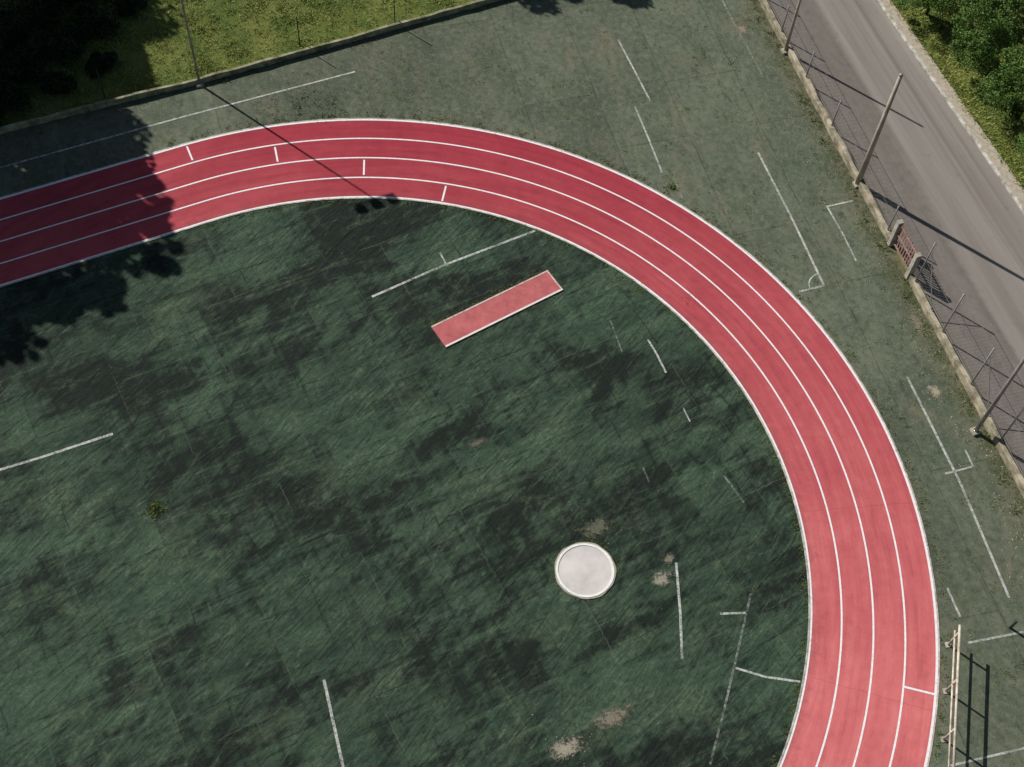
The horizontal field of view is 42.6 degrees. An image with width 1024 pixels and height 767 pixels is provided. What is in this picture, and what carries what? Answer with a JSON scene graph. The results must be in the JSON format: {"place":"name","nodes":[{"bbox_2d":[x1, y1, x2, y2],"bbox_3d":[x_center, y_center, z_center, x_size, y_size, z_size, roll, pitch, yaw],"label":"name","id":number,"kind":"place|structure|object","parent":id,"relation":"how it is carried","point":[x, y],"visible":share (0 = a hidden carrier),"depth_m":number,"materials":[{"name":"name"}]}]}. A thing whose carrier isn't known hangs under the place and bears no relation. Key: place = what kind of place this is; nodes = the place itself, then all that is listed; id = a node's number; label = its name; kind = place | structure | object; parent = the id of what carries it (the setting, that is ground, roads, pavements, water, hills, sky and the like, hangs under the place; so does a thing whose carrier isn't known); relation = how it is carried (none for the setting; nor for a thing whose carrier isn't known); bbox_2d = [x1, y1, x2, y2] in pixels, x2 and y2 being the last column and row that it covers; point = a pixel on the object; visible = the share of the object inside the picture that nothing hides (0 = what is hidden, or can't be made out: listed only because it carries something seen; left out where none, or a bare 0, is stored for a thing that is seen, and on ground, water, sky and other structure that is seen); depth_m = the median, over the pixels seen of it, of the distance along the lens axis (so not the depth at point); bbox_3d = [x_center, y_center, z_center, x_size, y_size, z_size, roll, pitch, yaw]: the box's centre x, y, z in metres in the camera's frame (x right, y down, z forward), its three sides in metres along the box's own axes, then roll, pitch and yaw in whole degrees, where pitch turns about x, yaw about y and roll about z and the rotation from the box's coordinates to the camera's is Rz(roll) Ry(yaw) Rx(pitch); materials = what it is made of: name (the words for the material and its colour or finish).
{"place":"outdoors","nodes":[
{"label":"outdoors","id":0,"kind":"place"},
{"bbox_2d":[0,199,807,766],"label":"infield turf","id":1,"kind":"structure","parent":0,"point":[288,409],"depth_m":47.24,"materials":[{"name":"green plant"}]},
{"bbox_2d":[0,433,112,470],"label":"pitch marking","id":2,"kind":"object","parent":1,"relation":"on","point":[67,448],"visible":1,"depth_m":48.02,"materials":[{"name":"paint"}]},
{"bbox_2d":[323,680,343,766],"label":"pitch marking","id":3,"kind":"object","parent":1,"relation":"on","point":[330,711],"visible":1,"depth_m":43.06,"materials":[{"name":"paint"}]},
{"bbox_2d":[0,197,809,766],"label":"track kerb","id":4,"kind":"structure","parent":1,"relation":"on","point":[606,263],"depth_m":52.36,"materials":[{"name":"concrete"}]},
{"bbox_2d":[0,196,811,766],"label":"lane line","id":5,"kind":"object","parent":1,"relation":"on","point":[638,282],"visible":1,"depth_m":52.08,"materials":[{"name":"paint"}]},
{"bbox_2d":[0,177,842,766],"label":"lane line","id":6,"kind":"object","parent":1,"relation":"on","point":[646,261],"visible":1,"depth_m":52.62,"materials":[{"name":"paint"}]},
{"bbox_2d":[372,230,535,296],"bbox_3d":[-2.334,-4.933,53.377,7.449,0.001,0.210,-24,62,-17],"label":"pitch marking","id":7,"kind":"object","parent":1,"relation":"on","point":[461,258],"visible":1,"depth_m":53.46,"materials":[{"name":"paint"}]},
{"bbox_2d":[469,437,488,447],"bbox_3d":[-1.265,2.201,48.920,1.500,0.001,0.600,-20,61,-15],"label":"dirt patch","id":8,"kind":"object","parent":1,"relation":"on","point":[475,444],"visible":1,"depth_m":48.92,"materials":[{"name":"soil"}]},
{"bbox_2d":[431,270,562,347],"bbox_3d":[-0.558,-3.003,52.231,5.481,0.049,1.174,-27,63,-18],"label":"jump runway","id":9,"kind":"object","parent":1,"relation":"on","point":[486,313],"visible":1,"depth_m":52.19,"materials":[{"name":"rubber"}]},
{"bbox_2d":[546,735,583,762],"bbox_3d":[1.766,11.902,42.951,2.160,0.001,1.200,-20,61,-15],"label":"dirt patch","id":10,"kind":"object","parent":1,"relation":"on","point":[565,749],"visible":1,"depth_m":42.94,"materials":[{"name":"soil"}]},
{"bbox_2d":[555,542,615,598],"bbox_3d":[2.588,6.583,46.337,2.192,0.050,2.184,5,58,0],"label":"throwing circle","id":11,"kind":"object","parent":1,"relation":"on","point":[585,570],"visible":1,"depth_m":46.32,"materials":[{"name":"concrete"}]},
{"bbox_2d":[577,516,613,538],"bbox_3d":[3.022,5.184,47.258,2.160,0.001,1.200,-20,61,-15],"label":"dirt patch","id":12,"kind":"object","parent":1,"relation":"on","point":[598,527],"visible":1,"depth_m":47.25,"materials":[{"name":"soil"}]},
{"bbox_2d":[590,702,639,732],"bbox_3d":[3.316,11.075,43.553,2.880,0.001,1.200,-20,61,-15],"label":"dirt patch","id":13,"kind":"object","parent":1,"relation":"on","point":[611,717],"visible":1,"depth_m":43.55,"materials":[{"name":"soil"}]},
{"bbox_2d":[647,340,666,372],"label":"pitch marking","id":14,"kind":"object","parent":1,"relation":"on","point":[659,359],"visible":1,"depth_m":51.32,"materials":[{"name":"paint"}]},
{"bbox_2d":[652,572,672,585],"bbox_3d":[5.288,6.877,46.307,1.300,0.001,1.000,-20,61,-15],"label":"dirt patch","id":15,"kind":"object","parent":1,"relation":"on","point":[662,579],"visible":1,"depth_m":46.29,"materials":[{"name":"soil"}]},
{"bbox_2d":[663,554,673,561],"bbox_3d":[5.547,6.260,46.706,0.960,0.001,0.600,-20,61,-15],"label":"dirt patch","id":16,"kind":"object","parent":1,"relation":"on","point":[668,558],"visible":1,"depth_m":46.73,"materials":[{"name":"soil"}]},
{"bbox_2d":[675,563,682,658],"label":"pitch marking","id":17,"kind":"object","parent":1,"relation":"on","point":[679,604],"visible":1,"depth_m":45.82,"materials":[{"name":"paint"}]},
{"bbox_2d":[721,612,744,614],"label":"pitch marking","id":18,"kind":"object","parent":1,"relation":"on","point":[725,613],"visible":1,"depth_m":45.73,"materials":[{"name":"paint"}]},
{"bbox_2d":[736,667,799,682],"bbox_3d":[8.659,9.915,44.562,2.230,0.001,0.169,11,58,4],"label":"pitch marking","id":19,"kind":"object","parent":1,"relation":"on","point":[760,675],"visible":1,"depth_m":44.54,"materials":[{"name":"paint"}]},
{"bbox_2d":[0,119,938,766],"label":"running track","id":20,"kind":"structure","parent":0,"point":[860,629],"depth_m":52.93,"materials":[{"name":"red rubber"}]},
{"bbox_2d":[363,160,364,174],"bbox_3d":[-6.289,-9.185,55.855,0.075,0.001,0.844,-1,58,-3],"label":"start line","id":21,"kind":"object","parent":20,"relation":"on","point":[363,167],"visible":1,"depth_m":55.85,"materials":[{"name":"paint"}]},
{"bbox_2d":[0,157,873,766],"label":"lane line","id":22,"kind":"object","parent":20,"relation":"on","point":[662,245],"visible":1,"depth_m":53.12,"materials":[{"name":"paint"}]},
{"bbox_2d":[0,138,905,766],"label":"lane line","id":23,"kind":"object","parent":20,"relation":"on","point":[696,242],"visible":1,"depth_m":53.57,"materials":[{"name":"paint"}]},
{"bbox_2d":[0,119,937,766],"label":"lane line","id":24,"kind":"object","parent":20,"relation":"on","point":[708,225],"visible":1,"depth_m":54.12,"materials":[{"name":"paint"}]},
{"bbox_2d":[904,686,934,694],"bbox_3d":[13.808,10.400,44.516,1.044,0.001,0.075,13,58,5],"label":"start line","id":25,"kind":"object","parent":20,"relation":"on","point":[919,690],"visible":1,"depth_m":44.52,"materials":[{"name":"paint"}]},
{"bbox_2d":[0,0,1023,766],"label":"hardcourt ground","id":26,"kind":"structure","parent":0,"point":[532,44],"depth_m":56.81,"materials":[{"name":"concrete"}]},
{"bbox_2d":[7,71,354,165],"bbox_3d":[-14.241,-11.524,56.928,15.696,0.001,0.160,-19,61,-14],"label":"pitch marking","id":27,"kind":"object","parent":26,"relation":"on","point":[190,115],"visible":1,"depth_m":57.08,"materials":[{"name":"paint"}]},
{"bbox_2d":[181,0,203,87],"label":"floodlight pole","id":28,"kind":"object","parent":26,"relation":"on","point":[199,84],"visible":1,"depth_m":56.28,"materials":[{"name":"metal"}]},
{"bbox_2d":[0,118,939,766],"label":"track kerb","id":29,"kind":"structure","parent":26,"relation":"on","point":[704,220],"depth_m":54.20,"materials":[{"name":"concrete"}]},
{"bbox_2d":[0,0,1023,766],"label":"weed tufts","id":30,"kind":"object","parent":26,"relation":"on","point":[688,296],"visible":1,"depth_m":54.22,"materials":[{"name":"green plant"}]},
{"bbox_2d":[34,14,1020,519],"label":"tall weeds","id":31,"kind":"object","parent":26,"relation":"on","point":[156,506],"visible":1,"depth_m":53.52,"materials":[{"name":"green plant"}]},
{"bbox_2d":[619,42,650,100],"bbox_3d":[5.534,-14.249,59.666,0.092,0.001,4.007,-15,60,-12],"label":"pitch marking","id":32,"kind":"object","parent":26,"relation":"on","point":[635,72],"visible":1,"depth_m":59.64,"materials":[{"name":"paint"}]},
{"bbox_2d":[635,109,661,171],"bbox_3d":[5.967,-10.682,57.435,0.102,0.001,3.948,-11,59,-10],"label":"pitch marking","id":33,"kind":"object","parent":26,"relation":"on","point":[648,139],"visible":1,"depth_m":57.45,"materials":[{"name":"paint"}]},
{"bbox_2d":[738,26,747,33],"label":"dirt patch","id":34,"kind":"object","parent":26,"relation":"on","point":[741,29],"visible":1,"depth_m":61.34,"materials":[{"name":"soil"}]},
{"bbox_2d":[473,0,1023,766],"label":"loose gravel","id":35,"kind":"structure","parent":26,"relation":"on","point":[855,242],"depth_m":55.89,"materials":[{"name":"grey gravel"}]},
{"bbox_2d":[757,153,824,284],"bbox_3d":[11.746,-7.029,55.425,0.146,0.001,7.406,-12,59,-10],"label":"pitch marking","id":36,"kind":"object","parent":26,"relation":"on","point":[805,246],"visible":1,"depth_m":55.10,"materials":[{"name":"paint"}]},
{"bbox_2d":[781,0,801,54],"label":"floodlight pole","id":37,"kind":"object","parent":26,"relation":"on","point":[784,51],"visible":1,"depth_m":59.57,"materials":[{"name":"metal"}]},
{"bbox_2d":[826,200,851,206],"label":"pitch marking","id":38,"kind":"object","parent":26,"relation":"on","point":[839,203],"visible":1,"depth_m":55.93,"materials":[{"name":"paint"}]},
{"bbox_2d":[827,207,856,260],"bbox_3d":[13.821,-6.297,55.069,0.118,0.001,2.978,-13,59,-11],"label":"pitch marking","id":39,"kind":"object","parent":26,"relation":"on","point":[841,231],"visible":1,"depth_m":55.39,"materials":[{"name":"paint"}]},
{"bbox_2d":[852,73,902,187],"bbox_3d":[14.988,-10.282,53.814,0.340,6.520,0.340,-15,60,-12],"label":"floodlight pole","id":40,"kind":"object","parent":26,"relation":"on","point":[860,176],"visible":1,"depth_m":53.87,"materials":[{"name":"metal"}]},
{"bbox_2d":[887,219,921,278],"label":"slatted gate","id":41,"kind":"structure","parent":26,"relation":"on","point":[898,228],"depth_m":53.69,"materials":[{"name":"metal"}]},
{"bbox_2d":[908,307,927,345],"bbox_3d":[16.287,-2.361,52.705,1.000,0.001,3.000,-12,59,-10],"label":"dirt patch","id":42,"kind":"object","parent":26,"relation":"on","point":[914,318],"visible":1,"depth_m":52.74,"materials":[{"name":"soil"}]},
{"bbox_2d":[927,385,941,397],"bbox_3d":[16.427,0.316,51.023,0.900,0.001,1.350,-14,59,-11],"label":"dirt patch","id":43,"kind":"object","parent":26,"relation":"on","point":[935,391],"visible":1,"depth_m":51.03,"materials":[{"name":"soil"}]},
{"bbox_2d":[940,625,960,766],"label":"steel railing","id":44,"kind":"object","parent":26,"relation":"on","point":[951,686],"visible":1,"depth_m":43.58,"materials":[{"name":"beige metal"}]},
{"bbox_2d":[947,588,960,616],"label":"pitch marking","id":45,"kind":"object","parent":26,"relation":"on","point":[952,599],"visible":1,"depth_m":46.23,"materials":[{"name":"paint"}]},
{"bbox_2d":[908,381,1009,597],"bbox_3d":[16.585,3.643,48.932,0.246,0.001,9.471,-10,59,-9],"label":"pitch marking","id":46,"kind":"object","parent":26,"relation":"on","point":[976,520],"visible":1,"depth_m":48.38,"materials":[{"name":"paint"}]},
{"bbox_2d":[908,275,1023,497],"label":"boundary wall","id":47,"kind":"structure","parent":26,"relation":"on","point":[989,424],"depth_m":50.98,"materials":[{"name":"concrete"}]},
{"bbox_2d":[915,242,1023,476],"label":"chain link fence","id":48,"kind":"object","parent":47,"relation":"on","point":[980,369],"visible":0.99,"depth_m":50.20,"materials":[{"name":"metal"}]},
{"bbox_2d":[950,747,1023,765],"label":"pitch marking","id":49,"kind":"object","parent":26,"relation":"on","point":[988,756],"visible":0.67,"depth_m":43.38,"materials":[{"name":"paint"}]},
{"bbox_2d":[968,631,1021,643],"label":"pitch marking","id":50,"kind":"object","parent":26,"relation":"on","point":[1020,632],"visible":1,"depth_m":45.67,"materials":[{"name":"paint"}]},
{"bbox_2d":[969,357,1023,435],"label":"floodlight pole","id":51,"kind":"object","parent":26,"relation":"on","point":[975,431],"visible":1,"depth_m":48.30,"materials":[{"name":"metal"}]},
{"bbox_2d":[1009,620,1016,628],"bbox_3d":[17.405,8.379,45.655,0.114,0.600,0.120,5,58,0],"label":"short bollard","id":52,"kind":"object","parent":26,"relation":"on","point":[1013,624],"visible":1,"depth_m":45.60,"materials":[{"name":"metal"}]},
{"bbox_2d":[0,0,1023,272],"bbox_3d":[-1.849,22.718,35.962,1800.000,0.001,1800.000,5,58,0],"label":"ground","id":53,"kind":"structure","parent":0,"point":[256,42],"depth_m":59.78,"materials":[{"name":"green plant"}]},
{"bbox_2d":[0,80,35,126],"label":"shrub","id":54,"kind":"object","parent":53,"relation":"on","point":[8,98],"visible":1,"depth_m":56.29,"materials":[{"name":"green plant"}]},
{"bbox_2d":[24,24,87,66],"bbox_3d":[-20.265,-15.029,58.112,2.862,1.294,2.232,5,58,0],"label":"shrub","id":55,"kind":"object","parent":53,"relation":"on","point":[63,46],"visible":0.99,"depth_m":57.95,"materials":[{"name":"green plant"}]},
{"bbox_2d":[40,70,77,94],"bbox_3d":[-19.710,-13.077,57.207,1.606,0.784,1.370,5,58,0],"label":"shrub","id":56,"kind":"object","parent":53,"relation":"on","point":[52,84],"visible":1,"depth_m":57.17,"materials":[{"name":"green plant"}]},
{"bbox_2d":[96,69,104,97],"bbox_3d":[-17.724,-12.921,56.635,0.055,1.730,0.055,-15,60,-12],"label":"wire post","id":57,"kind":"object","parent":53,"relation":"on","point":[100,84],"visible":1,"depth_m":56.63,"materials":[{"name":"metal"}]},
{"bbox_2d":[84,51,118,78],"bbox_3d":[-18.173,-14.145,58.013,1.400,0.694,1.651,5,58,0],"label":"shrub","id":58,"kind":"object","parent":53,"relation":"on","point":[102,64],"visible":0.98,"depth_m":57.98,"materials":[{"name":"green plant"}]},
{"bbox_2d":[112,0,147,16],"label":"shrub","id":59,"kind":"object","parent":53,"relation":"on","point":[124,7],"visible":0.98,"depth_m":59.83,"materials":[{"name":"green plant"}]},
{"bbox_2d":[0,0,472,125],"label":"meadow grass","id":60,"kind":"structure","parent":53,"relation":"on","point":[49,97],"depth_m":59.52,"materials":[{"name":"green plant"}]},
{"bbox_2d":[0,0,500,133],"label":"concrete wall","id":61,"kind":"structure","parent":53,"relation":"on","point":[222,73],"depth_m":58.39,"materials":[{"name":"grey concrete"}]},
{"bbox_2d":[296,16,299,45],"bbox_3d":[-9.571,-15.758,58.847,0.055,1.730,0.055,-15,60,-12],"label":"wire post","id":62,"kind":"object","parent":53,"relation":"on","point":[298,30],"visible":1,"depth_m":58.81,"materials":[{"name":"metal"}]},
{"bbox_2d":[759,0,890,240],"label":"boundary wall","id":63,"kind":"structure","parent":53,"relation":"on","point":[837,140],"depth_m":58.08,"materials":[{"name":"concrete"}]},
{"bbox_2d":[767,0,899,229],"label":"chain link fence","id":64,"kind":"object","parent":63,"relation":"on","point":[808,67],"visible":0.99,"depth_m":57.39,"materials":[{"name":"metal"}]},
{"bbox_2d":[896,0,975,16],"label":"tree","id":65,"kind":"object","parent":53,"relation":"on","point":[943,4],"visible":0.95,"depth_m":60.95,"materials":[{"name":"green plant"}]},
{"bbox_2d":[876,0,1023,213],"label":"road kerb","id":66,"kind":"structure","parent":53,"relation":"on","point":[953,109],"depth_m":59.18,"materials":[{"name":"concrete"}]},
{"bbox_2d":[880,0,1023,207],"bbox_3d":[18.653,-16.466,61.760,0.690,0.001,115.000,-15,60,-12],"label":"gravel verge","id":67,"kind":"structure","parent":53,"relation":"on","point":[989,148],"depth_m":59.40,"materials":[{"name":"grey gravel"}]},
{"bbox_2d":[948,0,1016,72],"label":"tree","id":68,"kind":"object","parent":53,"relation":"on","point":[980,50],"visible":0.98,"depth_m":59.13,"materials":[{"name":"green plant"}]},
{"bbox_2d":[963,0,1022,11],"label":"tree","id":69,"kind":"object","parent":53,"relation":"on","point":[998,2],"visible":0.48,"depth_m":61.20,"materials":[{"name":"green plant"}]},
{"bbox_2d":[974,43,1023,121],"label":"tree","id":70,"kind":"object","parent":53,"relation":"on","point":[1016,96],"visible":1,"depth_m":57.87,"materials":[{"name":"green plant"}]},
{"bbox_2d":[993,0,1023,53],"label":"tree","id":71,"kind":"object","parent":53,"relation":"on","point":[1016,21],"visible":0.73,"depth_m":59.92,"materials":[{"name":"green plant"}]},
{"bbox_2d":[1013,131,1023,159],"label":"tree","id":72,"kind":"object","parent":53,"relation":"on","point":[1022,142],"visible":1,"depth_m":56.77,"materials":[{"name":"green plant"}]},
{"bbox_2d":[767,0,1023,477],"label":"road","id":73,"kind":"structure","parent":0,"point":[957,204],"depth_m":56.83,"materials":[{"name":"grey asphalt"}]}
]}

